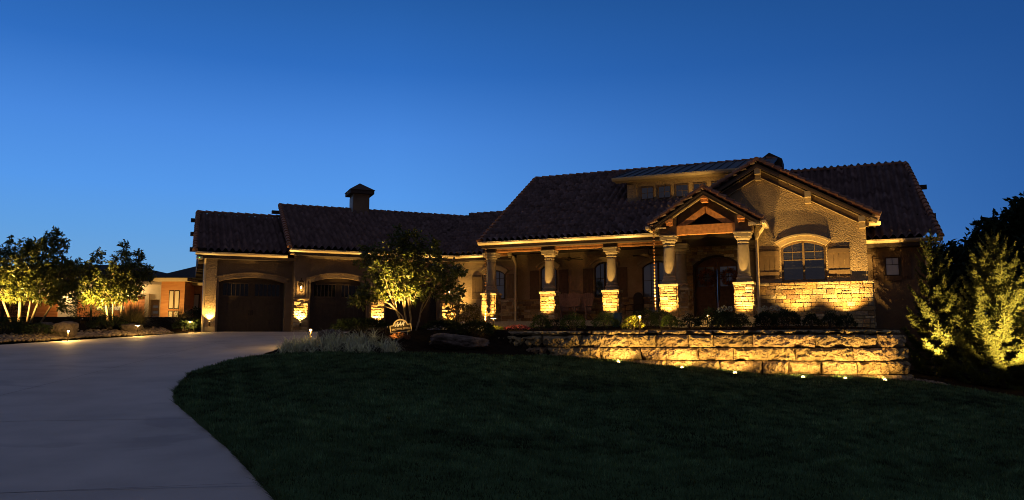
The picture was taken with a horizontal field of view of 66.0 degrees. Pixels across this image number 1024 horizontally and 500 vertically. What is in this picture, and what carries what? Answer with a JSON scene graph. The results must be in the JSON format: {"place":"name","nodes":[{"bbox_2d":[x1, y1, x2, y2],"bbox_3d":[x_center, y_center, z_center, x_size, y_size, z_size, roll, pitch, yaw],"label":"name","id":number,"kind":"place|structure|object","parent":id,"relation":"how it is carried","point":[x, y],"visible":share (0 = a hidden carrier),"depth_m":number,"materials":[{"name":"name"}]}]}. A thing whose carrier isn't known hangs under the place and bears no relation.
{"place":"outdoors","nodes":[
{"label":"outdoors","id":0,"kind":"place"},
{"bbox_2d":[0,317,208,342],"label":"gravel bed","id":1,"kind":"object","parent":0,"point":[157,320],"visible":0.27,"depth_m":32.01,"materials":[{"name":"gravel"}]},
{"bbox_2d":[0,284,30,316],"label":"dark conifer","id":2,"kind":"object","parent":1,"relation":"on","point":[24,308],"visible":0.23,"depth_m":33.45,"materials":[{"name":"plant"}]},
{"bbox_2d":[0,316,33,333],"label":"hedge bush","id":3,"kind":"object","parent":1,"relation":"on","point":[9,319],"visible":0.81,"depth_m":28.19,"materials":[{"name":"green plant"}]},
{"bbox_2d":[12,321,58,334],"bbox_3d":[-17.095,2.845,28.230,1.636,0.617,1.319,0,-7,0],"label":"hedge bush","id":4,"kind":"object","parent":1,"relation":"on","point":[38,325],"visible":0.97,"depth_m":28.03,"materials":[{"name":"green plant"}]},
{"bbox_2d":[0,226,86,322],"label":"magnolia tree","id":5,"kind":"object","parent":1,"relation":"on","point":[57,285],"visible":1,"depth_m":30.85,"materials":[{"name":"green plant"}]},
{"bbox_2d":[34,322,53,333],"bbox_3d":[-16.998,2.896,28.766,0.752,0.545,0.655,0,-7,0],"label":"boulder","id":6,"kind":"object","parent":1,"relation":"on","point":[48,323],"visible":0.31,"depth_m":28.55,"materials":[{"name":"brown stone"}]},
{"bbox_2d":[48,321,78,339],"bbox_3d":[-16.244,2.918,28.600,0.926,0.687,0.695,0,-7,0],"label":"boulder","id":7,"kind":"object","parent":1,"relation":"on","point":[61,328],"visible":0.88,"depth_m":28.34,"materials":[{"name":"brown stone"}]},
{"bbox_2d":[0,326,173,342],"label":"river stones","id":8,"kind":"object","parent":1,"relation":"on","point":[30,337],"visible":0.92,"depth_m":29.08,"materials":[{"name":"stone"}]},
{"bbox_2d":[64,272,115,319],"bbox_3d":[-17.930,1.956,33.592,2.023,2.465,1.948,0,-7,0],"label":"dark conifer","id":9,"kind":"object","parent":1,"relation":"on","point":[90,314],"visible":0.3,"depth_m":33.23,"materials":[{"name":"green plant"}]},
{"bbox_2d":[85,313,128,329],"bbox_3d":[-15.612,2.798,30.472,1.703,0.761,1.426,0,-7,0],"label":"hedge bush","id":10,"kind":"object","parent":1,"relation":"on","point":[104,321],"visible":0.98,"depth_m":30.32,"materials":[{"name":"green plant"}]},
{"bbox_2d":[75,239,156,320],"bbox_3d":[-16.696,1.363,33.039,3.681,3.687,1.925,0,-7,0],"label":"magnolia tree","id":11,"kind":"object","parent":1,"relation":"on","point":[118,280],"visible":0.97,"depth_m":32.90,"materials":[{"name":"green plant"}]},
{"bbox_2d":[120,323,143,331],"bbox_3d":[-14.750,3.066,30.605,0.785,0.458,0.655,0,-7,0],"label":"boulder","id":12,"kind":"object","parent":1,"relation":"on","point":[128,327],"visible":0.75,"depth_m":30.32,"materials":[{"name":"brown stone"}]},
{"bbox_2d":[107,293,165,326],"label":"fountain grass","id":13,"kind":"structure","parent":1,"relation":"on","point":[132,314],"depth_m":31.01,"materials":[{"name":"green plant"}]},
{"bbox_2d":[171,318,197,330],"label":"hedge bush","id":14,"kind":"object","parent":1,"relation":"on","point":[183,323],"visible":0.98,"depth_m":31.62,"materials":[{"name":"green plant"}]},
{"bbox_2d":[182,304,201,325],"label":"dark shrub","id":15,"kind":"object","parent":1,"relation":"on","point":[195,311],"visible":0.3,"depth_m":33.86,"materials":[{"name":"green plant"}]},
{"bbox_2d":[185,318,203,329],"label":"hedge bush","id":16,"kind":"object","parent":1,"relation":"on","point":[196,321],"visible":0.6,"depth_m":32.08,"materials":[{"name":"green plant"}]},
{"bbox_2d":[0,332,346,499],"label":"driveway","id":17,"kind":"structure","parent":0,"point":[148,442],"depth_m":11.96,"materials":[{"name":"concrete"}]},
{"bbox_2d":[166,304,197,326],"bbox_3d":[-13.742,2.673,32.804,2.054,1.091,2.073,-5,-8,37],"label":"shrub","id":18,"kind":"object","parent":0,"point":[180,315],"depth_m":32.60,"materials":[{"name":"green plant"}]},
{"bbox_2d":[265,330,557,355],"bbox_3d":[-2.760,3.509,28.888,9.480,1.407,15.600,0,-7,0],"label":"planting bed","id":19,"kind":"object","parent":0,"point":[418,341],"visible":0.41,"depth_m":24.60,"materials":[{"name":"plant"}]},
{"bbox_2d":[317,329,342,341],"bbox_3d":[-5.554,2.821,24.162,0.806,0.792,0.682,0,-7,0],"label":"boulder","id":20,"kind":"object","parent":19,"relation":"on","point":[321,333],"visible":0.37,"depth_m":23.93,"materials":[{"name":"grey stone"}]},
{"bbox_2d":[273,328,402,352],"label":"ornamental grass","id":21,"kind":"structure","parent":19,"relation":"on","point":[309,344],"depth_m":23.14,"materials":[{"name":"green plant"}]},
{"bbox_2d":[327,317,392,330],"bbox_3d":[-5.052,2.481,26.270,2.468,0.622,1.564,0,-7,0],"label":"juniper","id":22,"kind":"object","parent":19,"relation":"on","point":[369,323],"visible":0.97,"depth_m":26.02,"materials":[{"name":"green plant"}]},
{"bbox_2d":[388,332,410,339],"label":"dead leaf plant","id":23,"kind":"object","parent":19,"relation":"on","point":[396,335],"visible":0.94,"depth_m":24.08,"materials":[{"name":"brown plant"}]},
{"bbox_2d":[390,319,411,334],"bbox_3d":[-3.455,2.499,24.483,0.692,0.708,0.046,0,-7,-2],"label":"address sign","id":24,"kind":"object","parent":19,"relation":"on","point":[401,325],"visible":1,"depth_m":24.48,"materials":[{"name":"beige wood"}]},
{"bbox_2d":[345,223,467,329],"bbox_3d":[-3.415,1.070,25.750,4.046,3.902,1.718,0,-7,0],"label":"magnolia tree","id":25,"kind":"object","parent":19,"relation":"on","point":[403,266],"visible":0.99,"depth_m":25.63,"materials":[{"name":"green plant"}]},
{"bbox_2d":[418,319,459,329],"bbox_3d":[-2.300,2.507,26.092,1.528,0.514,1.294,3,-7,-24],"label":"juniper","id":26,"kind":"object","parent":19,"relation":"on","point":[448,324],"visible":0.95,"depth_m":25.90,"materials":[{"name":"green plant"}]},
{"bbox_2d":[429,333,489,349],"bbox_3d":[-1.619,2.849,24.376,1.886,0.576,0.760,0,-7,0],"label":"boulder","id":27,"kind":"object","parent":19,"relation":"on","point":[450,341],"visible":0.95,"depth_m":24.07,"materials":[{"name":"grey stone"}]},
{"bbox_2d":[453,317,495,335],"bbox_3d":[-1.176,2.489,25.323,1.412,0.658,1.032,0,-7,0],"label":"juniper","id":28,"kind":"object","parent":19,"relation":"on","point":[487,328],"visible":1,"depth_m":25.12,"materials":[{"name":"green plant"}]},
{"bbox_2d":[0,332,833,374],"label":"ground","id":29,"kind":"structure","parent":0,"point":[18,342],"depth_m":29.75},
{"bbox_2d":[0,265,202,316],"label":"neighbour house","id":30,"kind":"structure","parent":29,"relation":"on","point":[176,289],"depth_m":58.60,"materials":[{"name":"beige paint"}]},
{"bbox_2d":[0,296,57,316],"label":"garage door","id":31,"kind":"structure","parent":30,"relation":"in","point":[41,310],"depth_m":59.82,"materials":[{"name":"brown wood"}]},
{"bbox_2d":[77,297,144,316],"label":"garage door","id":32,"kind":"structure","parent":30,"relation":"in","point":[142,300],"depth_m":60.01,"materials":[{"name":"brown wood"}]},
{"bbox_2d":[151,300,159,316],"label":"front door","id":33,"kind":"structure","parent":30,"relation":"in","point":[155,313],"depth_m":60.04,"materials":[{"name":"brown wood"}]},
{"bbox_2d":[168,290,173,308],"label":"window","id":34,"kind":"structure","parent":30,"relation":"in","point":[171,292],"depth_m":56.72,"materials":[{"name":"yellow glass"}]},
{"bbox_2d":[174,290,179,308],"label":"window","id":35,"kind":"structure","parent":30,"relation":"in","point":[177,292],"depth_m":56.73,"materials":[{"name":"yellow glass"}]},
{"bbox_2d":[194,294,199,314],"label":"window","id":36,"kind":"structure","parent":30,"relation":"in","point":[196,296],"depth_m":58.52,"materials":[{"name":"black glass"}]},
{"bbox_2d":[190,153,944,371],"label":"house","id":37,"kind":"structure","parent":29,"relation":"on","point":[817,241],"depth_m":32.45,"materials":[{"name":"paint"}]},
{"bbox_2d":[214,272,288,331],"bbox_3d":[-10.875,2.223,32.893,3.000,2.560,0.350,3,-7,-22],"label":"garage door","id":38,"kind":"structure","parent":37,"relation":"in","point":[248,302],"depth_m":32.97,"materials":[{"name":"brown wood"}]},
{"bbox_2d":[298,278,304,291],"bbox_3d":[-8.813,1.476,32.966,0.270,0.620,0.295,3,-7,-22],"label":"wall lantern","id":39,"kind":"object","parent":37,"relation":"attached to","point":[301,281],"depth_m":32.93,"materials":[{"name":"brown metal"}]},
{"bbox_2d":[307,273,370,331],"bbox_3d":[-7.443,2.301,33.814,2.810,2.620,0.350,3,-7,-22],"label":"garage door","id":40,"kind":"structure","parent":37,"relation":"in","point":[328,304],"depth_m":33.82,"materials":[{"name":"brown wood"}]},
{"bbox_2d":[385,276,439,329],"bbox_3d":[-4.468,2.445,35.038,2.770,2.620,0.350,3,-7,-22],"label":"garage door","id":41,"kind":"structure","parent":37,"relation":"in","point":[429,311],"depth_m":35.19,"materials":[{"name":"brown wood"}]},
{"bbox_2d":[484,249,486,319],"bbox_3d":[-1.091,1.495,32.438,0.092,3.200,0.088,0,-7,0],"label":"rain chain","id":42,"kind":"object","parent":37,"relation":"hanging from","point":[485,282],"visible":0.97,"depth_m":32.43,"materials":[{"name":"orange metal"}]},
{"bbox_2d":[479,265,508,298],"bbox_3d":[-0.797,1.437,34.987,1.410,1.510,0.190,-3,-7,22],"label":"window","id":43,"kind":"structure","parent":37,"relation":"in","point":[500,275],"depth_m":34.94,"materials":[{"name":"brown glass"}]},
{"bbox_2d":[535,261,560,290],"bbox_3d":[1.581,1.275,34.341,1.150,1.640,0.190,-3,-7,22],"label":"window","id":44,"kind":"structure","parent":37,"relation":"in","point":[540,266],"depth_m":34.48,"materials":[{"name":"brown glass"}]},
{"bbox_2d":[559,293,571,320],"bbox_3d":[2.133,2.406,33.144,0.820,1.230,0.980,-2,-7,16],"label":"adirondack chair","id":45,"kind":"object","parent":37,"relation":"on","point":[563,302],"visible":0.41,"depth_m":33.46,"materials":[{"name":"brown wood"}]},
{"bbox_2d":[554,257,582,260],"bbox_3d":[2.417,0.195,32.944,1.166,0.500,1.226,3,-7,-23],"label":"ceiling fan","id":46,"kind":"object","parent":37,"relation":"hanging from","point":[566,258],"visible":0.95,"depth_m":32.87,"materials":[{"name":"brown metal"}]},
{"bbox_2d":[560,293,580,320],"bbox_3d":[2.463,2.359,32.740,0.820,1.230,0.980,-3,-7,22],"label":"adirondack chair","id":47,"kind":"object","parent":37,"relation":"on","point":[572,298],"visible":0.82,"depth_m":32.99,"materials":[{"name":"brown wood"}]},
{"bbox_2d":[570,293,593,320],"bbox_3d":[2.984,2.365,32.794,0.820,1.230,0.980,-4,-8,29],"label":"adirondack chair","id":48,"kind":"object","parent":37,"relation":"on","point":[586,303],"visible":0.83,"depth_m":33.01,"materials":[{"name":"brown wood"}]},
{"bbox_2d":[589,257,618,296],"bbox_3d":[3.914,1.138,33.384,1.300,1.690,0.190,-3,-7,22],"label":"window","id":49,"kind":"structure","parent":37,"relation":"in","point":[600,269],"depth_m":33.51,"materials":[{"name":"black glass"}]},
{"bbox_2d":[622,292,646,318],"bbox_3d":[4.927,2.286,31.865,0.960,1.171,0.600,5,-9,-39],"label":"rocking chair","id":50,"kind":"object","parent":37,"relation":"on","point":[637,304],"visible":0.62,"depth_m":31.99,"materials":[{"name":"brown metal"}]},
{"bbox_2d":[633,246,659,257],"bbox_3d":[5.512,0.045,31.671,1.166,0.500,1.226,3,-7,-23],"label":"ceiling fan","id":51,"kind":"object","parent":37,"relation":"hanging from","point":[648,254],"visible":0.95,"depth_m":31.64,"materials":[{"name":"brown wood"}]},
{"bbox_2d":[641,186,653,199],"bbox_3d":[5.712,-2.402,33.290,0.550,0.540,0.050,-3,-7,22],"label":"window","id":52,"kind":"structure","parent":37,"relation":"in","point":[647,193],"depth_m":33.28,"materials":[{"name":"brown glass"}]},
{"bbox_2d":[652,229,655,309],"bbox_3d":[5.012,0.793,27.752,0.092,3.100,0.088,0,-7,0],"label":"rain chain","id":53,"kind":"object","parent":37,"relation":"hanging from","point":[654,279],"visible":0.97,"depth_m":27.74,"materials":[{"name":"orange metal"}]},
{"bbox_2d":[637,256,675,319],"bbox_3d":[6.025,1.567,32.454,1.730,2.660,0.190,-3,-7,22],"label":"window","id":54,"kind":"structure","parent":37,"relation":"in","point":[647,267],"depth_m":32.65,"materials":[{"name":"brown glass"}]},
{"bbox_2d":[658,185,670,198],"bbox_3d":[6.386,-2.435,33.013,0.550,0.540,0.050,-3,-7,22],"label":"window","id":55,"kind":"structure","parent":37,"relation":"in","point":[664,191],"depth_m":33.01,"materials":[{"name":"brown glass"}]},
{"bbox_2d":[675,184,688,196],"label":"window","id":56,"kind":"structure","parent":37,"relation":"in","point":[681,190],"depth_m":32.74,"materials":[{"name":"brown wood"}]},
{"bbox_2d":[693,182,706,188],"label":"window","id":57,"kind":"structure","parent":37,"relation":"in","point":[695,185],"depth_m":32.51,"materials":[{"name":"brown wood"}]},
{"bbox_2d":[695,257,717,316],"bbox_3d":[7.869,1.586,31.916,0.865,2.577,0.122,-3,-7,22],"label":"door leaf","id":58,"kind":"structure","parent":37,"relation":"in","point":[705,296],"depth_m":31.92,"materials":[{"name":"brown wood"}]},
{"bbox_2d":[697,268,716,287],"bbox_3d":[7.859,1.162,31.883,0.896,0.890,0.308,-3,-7,21],"label":"wreath","id":59,"kind":"object","parent":37,"relation":"attached to","point":[701,280],"visible":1,"depth_m":31.86,"materials":[{"name":"green plant"}]},
{"bbox_2d":[717,257,737,313],"bbox_3d":[8.678,1.547,31.583,0.865,2.577,0.122,-3,-7,22],"label":"door leaf","id":60,"kind":"structure","parent":37,"relation":"in","point":[725,292],"depth_m":31.64,"materials":[{"name":"brown wood"}]},
{"bbox_2d":[719,268,737,285],"bbox_3d":[8.695,1.085,31.551,0.842,0.823,0.334,-3,-8,27],"label":"wreath","id":61,"kind":"object","parent":37,"relation":"attached to","point":[724,281],"visible":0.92,"depth_m":31.53,"materials":[{"name":"green plant"}]},
{"bbox_2d":[781,241,826,281],"bbox_3d":[10.118,0.383,27.348,1.460,1.420,0.082,-3,-7,22],"label":"window","id":62,"kind":"structure","parent":37,"relation":"in","point":[800,260],"depth_m":27.35,"materials":[{"name":"brown glass"}]},
{"bbox_2d":[884,257,899,275],"bbox_3d":[13.508,0.586,27.999,0.470,0.670,0.050,-3,-7,22],"label":"window","id":63,"kind":"structure","parent":37,"relation":"in","point":[892,264],"depth_m":28.00,"materials":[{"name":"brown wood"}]},
{"bbox_2d":[498,330,913,380],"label":"retaining wall","id":64,"kind":"structure","parent":29,"relation":"on","point":[788,352],"depth_m":22.36,"materials":[{"name":"beige stone"}]},
{"bbox_2d":[928,245,948,287],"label":"forest tree","id":65,"kind":"object","parent":29,"relation":"on","point":[945,264],"visible":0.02,"depth_m":44.52,"materials":[{"name":"green plant"}]},
{"bbox_2d":[957,191,1023,263],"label":"forest tree","id":66,"kind":"object","parent":29,"relation":"on","point":[1006,220],"visible":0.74,"depth_m":45.96,"materials":[{"name":"green plant"}]},
{"bbox_2d":[0,0,1023,287],"label":"sky","id":67,"kind":"structure","parent":0,"point":[120,120],"materials":[{"name":"blue"}]},
{"bbox_2d":[167,350,1023,499],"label":"lawn","id":68,"kind":"structure","parent":0,"point":[349,485],"depth_m":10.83,"materials":[{"name":"plant"}]},
{"bbox_2d":[412,325,893,331],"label":"terrace","id":69,"kind":"structure","parent":0,"point":[612,328],"depth_m":25.34,"materials":[{"name":"stone"}]},
{"bbox_2d":[442,300,485,324],"bbox_3d":[-1.749,2.349,28.163,1.703,1.128,1.400,0,-7,0],"label":"smoke bush","id":70,"kind":"object","parent":69,"relation":"on","point":[470,307],"visible":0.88,"depth_m":27.98,"materials":[{"name":"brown plant"}]},
{"bbox_2d":[494,325,503,329],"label":"yellow tuft","id":71,"kind":"object","parent":69,"relation":"on","point":[498,328],"visible":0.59,"depth_m":26.13,"materials":[{"name":"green plant"}]},
{"bbox_2d":[503,324,530,329],"bbox_3d":[0.225,2.717,27.482,1.041,0.277,1.043,5,-8,-34],"label":"flower bed","id":72,"kind":"object","parent":69,"relation":"on","point":[518,326],"visible":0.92,"depth_m":27.30,"materials":[{"name":"red plant"}]},
{"bbox_2d":[529,314,551,329],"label":"boxwood bush","id":73,"kind":"object","parent":69,"relation":"on","point":[540,323],"visible":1,"depth_m":26.25,"materials":[{"name":"green plant"}]},
{"bbox_2d":[543,318,565,329],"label":"boxwood bush","id":74,"kind":"object","parent":69,"relation":"on","point":[551,321],"visible":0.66,"depth_m":26.62,"materials":[{"name":"green plant"}]},
{"bbox_2d":[560,312,587,329],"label":"boxwood bush","id":75,"kind":"object","parent":69,"relation":"on","point":[576,318],"visible":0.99,"depth_m":25.62,"materials":[{"name":"green plant"}]},
{"bbox_2d":[590,310,619,328],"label":"boxwood bush","id":76,"kind":"object","parent":69,"relation":"on","point":[608,318],"visible":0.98,"depth_m":25.61,"materials":[{"name":"green plant"}]},
{"bbox_2d":[610,313,621,326],"bbox_3d":[3.760,2.529,28.500,0.460,0.510,0.460,0,-7,0],"label":"flower pot","id":77,"kind":"object","parent":69,"relation":"on","point":[618,316],"visible":0.63,"depth_m":28.34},
{"bbox_2d":[619,315,645,329],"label":"boxwood bush","id":78,"kind":"object","parent":69,"relation":"on","point":[626,321],"visible":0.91,"depth_m":25.16,"materials":[{"name":"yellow plant"}]},
{"bbox_2d":[629,308,660,327],"bbox_3d":[4.467,2.313,26.527,1.187,0.798,1.085,0,-7,0],"label":"dark shrub","id":79,"kind":"object","parent":69,"relation":"on","point":[644,317],"visible":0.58,"depth_m":26.38,"materials":[{"name":"green plant"}]},
{"bbox_2d":[648,308,672,328],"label":"dark shrub","id":80,"kind":"object","parent":69,"relation":"on","point":[661,313],"visible":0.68,"depth_m":26.03,"materials":[{"name":"green plant"}]},
{"bbox_2d":[660,313,679,328],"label":"boxwood bush","id":81,"kind":"object","parent":69,"relation":"on","point":[675,323],"visible":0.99,"depth_m":25.00,"materials":[{"name":"green plant"}]},
{"bbox_2d":[678,313,700,328],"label":"dark shrub","id":82,"kind":"object","parent":69,"relation":"on","point":[689,319],"visible":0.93,"depth_m":25.24,"materials":[{"name":"green plant"}]},
{"bbox_2d":[694,306,727,328],"bbox_3d":[6.346,2.180,25.123,1.089,0.781,1.018,0,-7,0],"label":"dark shrub","id":83,"kind":"object","parent":69,"relation":"on","point":[715,314],"visible":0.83,"depth_m":25.00,"materials":[{"name":"green plant"}]},
{"bbox_2d":[709,305,735,327],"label":"hydrangea","id":84,"kind":"object","parent":69,"relation":"on","point":[725,312],"visible":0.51,"depth_m":25.39,"materials":[{"name":"green plant"}]},
{"bbox_2d":[713,316,744,328],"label":"dark shrub","id":85,"kind":"object","parent":69,"relation":"on","point":[730,323],"visible":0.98,"depth_m":24.43,"materials":[{"name":"green plant"}]},
{"bbox_2d":[723,313,751,327],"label":"dark shrub","id":86,"kind":"object","parent":69,"relation":"on","point":[745,322],"visible":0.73,"depth_m":24.78,"materials":[{"name":"green plant"}]},
{"bbox_2d":[752,305,779,328],"bbox_3d":[7.943,2.128,24.645,0.863,0.801,0.825,0,-7,0],"label":"hydrangea","id":87,"kind":"object","parent":69,"relation":"on","point":[763,316],"visible":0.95,"depth_m":24.52,"materials":[{"name":"green plant"}]},
{"bbox_2d":[768,308,801,328],"bbox_3d":[8.442,2.113,24.306,1.028,0.750,0.943,0,-7,0],"label":"dark shrub","id":88,"kind":"object","parent":69,"relation":"on","point":[786,314],"visible":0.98,"depth_m":24.21,"materials":[{"name":"green plant"}]},
{"bbox_2d":[801,312,819,327],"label":"yew bush","id":89,"kind":"object","parent":69,"relation":"on","point":[814,318],"visible":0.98,"depth_m":23.79,"materials":[{"name":"green plant"}]},
{"bbox_2d":[819,310,843,328],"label":"yew bush","id":90,"kind":"object","parent":69,"relation":"on","point":[827,316],"visible":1,"depth_m":23.54,"materials":[{"name":"green plant"}]},
{"bbox_2d":[835,313,858,328],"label":"yew bush","id":91,"kind":"object","parent":69,"relation":"on","point":[848,323],"visible":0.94,"depth_m":23.47,"materials":[{"name":"green plant"}]},
{"bbox_2d":[745,347,1023,397],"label":"mulch strip","id":92,"kind":"object","parent":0,"point":[955,381],"visible":0.02,"depth_m":23.63,"materials":[{"name":"soil"}]},
{"bbox_2d":[304,350,947,385],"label":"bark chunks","id":93,"kind":"object","parent":92,"relation":"on","point":[929,381],"visible":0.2,"depth_m":22.15,"materials":[{"name":"brown wood"}]},
{"bbox_2d":[813,227,1023,358],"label":"woods","id":94,"kind":"object","parent":92,"relation":"on","point":[960,258],"visible":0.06,"depth_m":44.53,"materials":[{"name":"green plant"}]},
{"bbox_2d":[900,230,977,377],"bbox_3d":[14.065,1.935,26.126,2.314,5.352,2.237,0,-7,0],"label":"spruce tree","id":95,"kind":"object","parent":92,"relation":"on","point":[947,323],"visible":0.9,"depth_m":25.97,"materials":[{"name":"green plant"}]},
{"bbox_2d":[938,230,1023,389],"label":"spruce tree","id":96,"kind":"object","parent":92,"relation":"on","point":[990,337],"visible":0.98,"depth_m":23.56,"materials":[{"name":"green plant"}]},
{"bbox_2d":[1003,251,1023,385],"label":"spruce tree","id":97,"kind":"object","parent":92,"relation":"on","point":[1022,286],"visible":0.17,"depth_m":24.77,"materials":[{"name":"green plant"}]}
]}

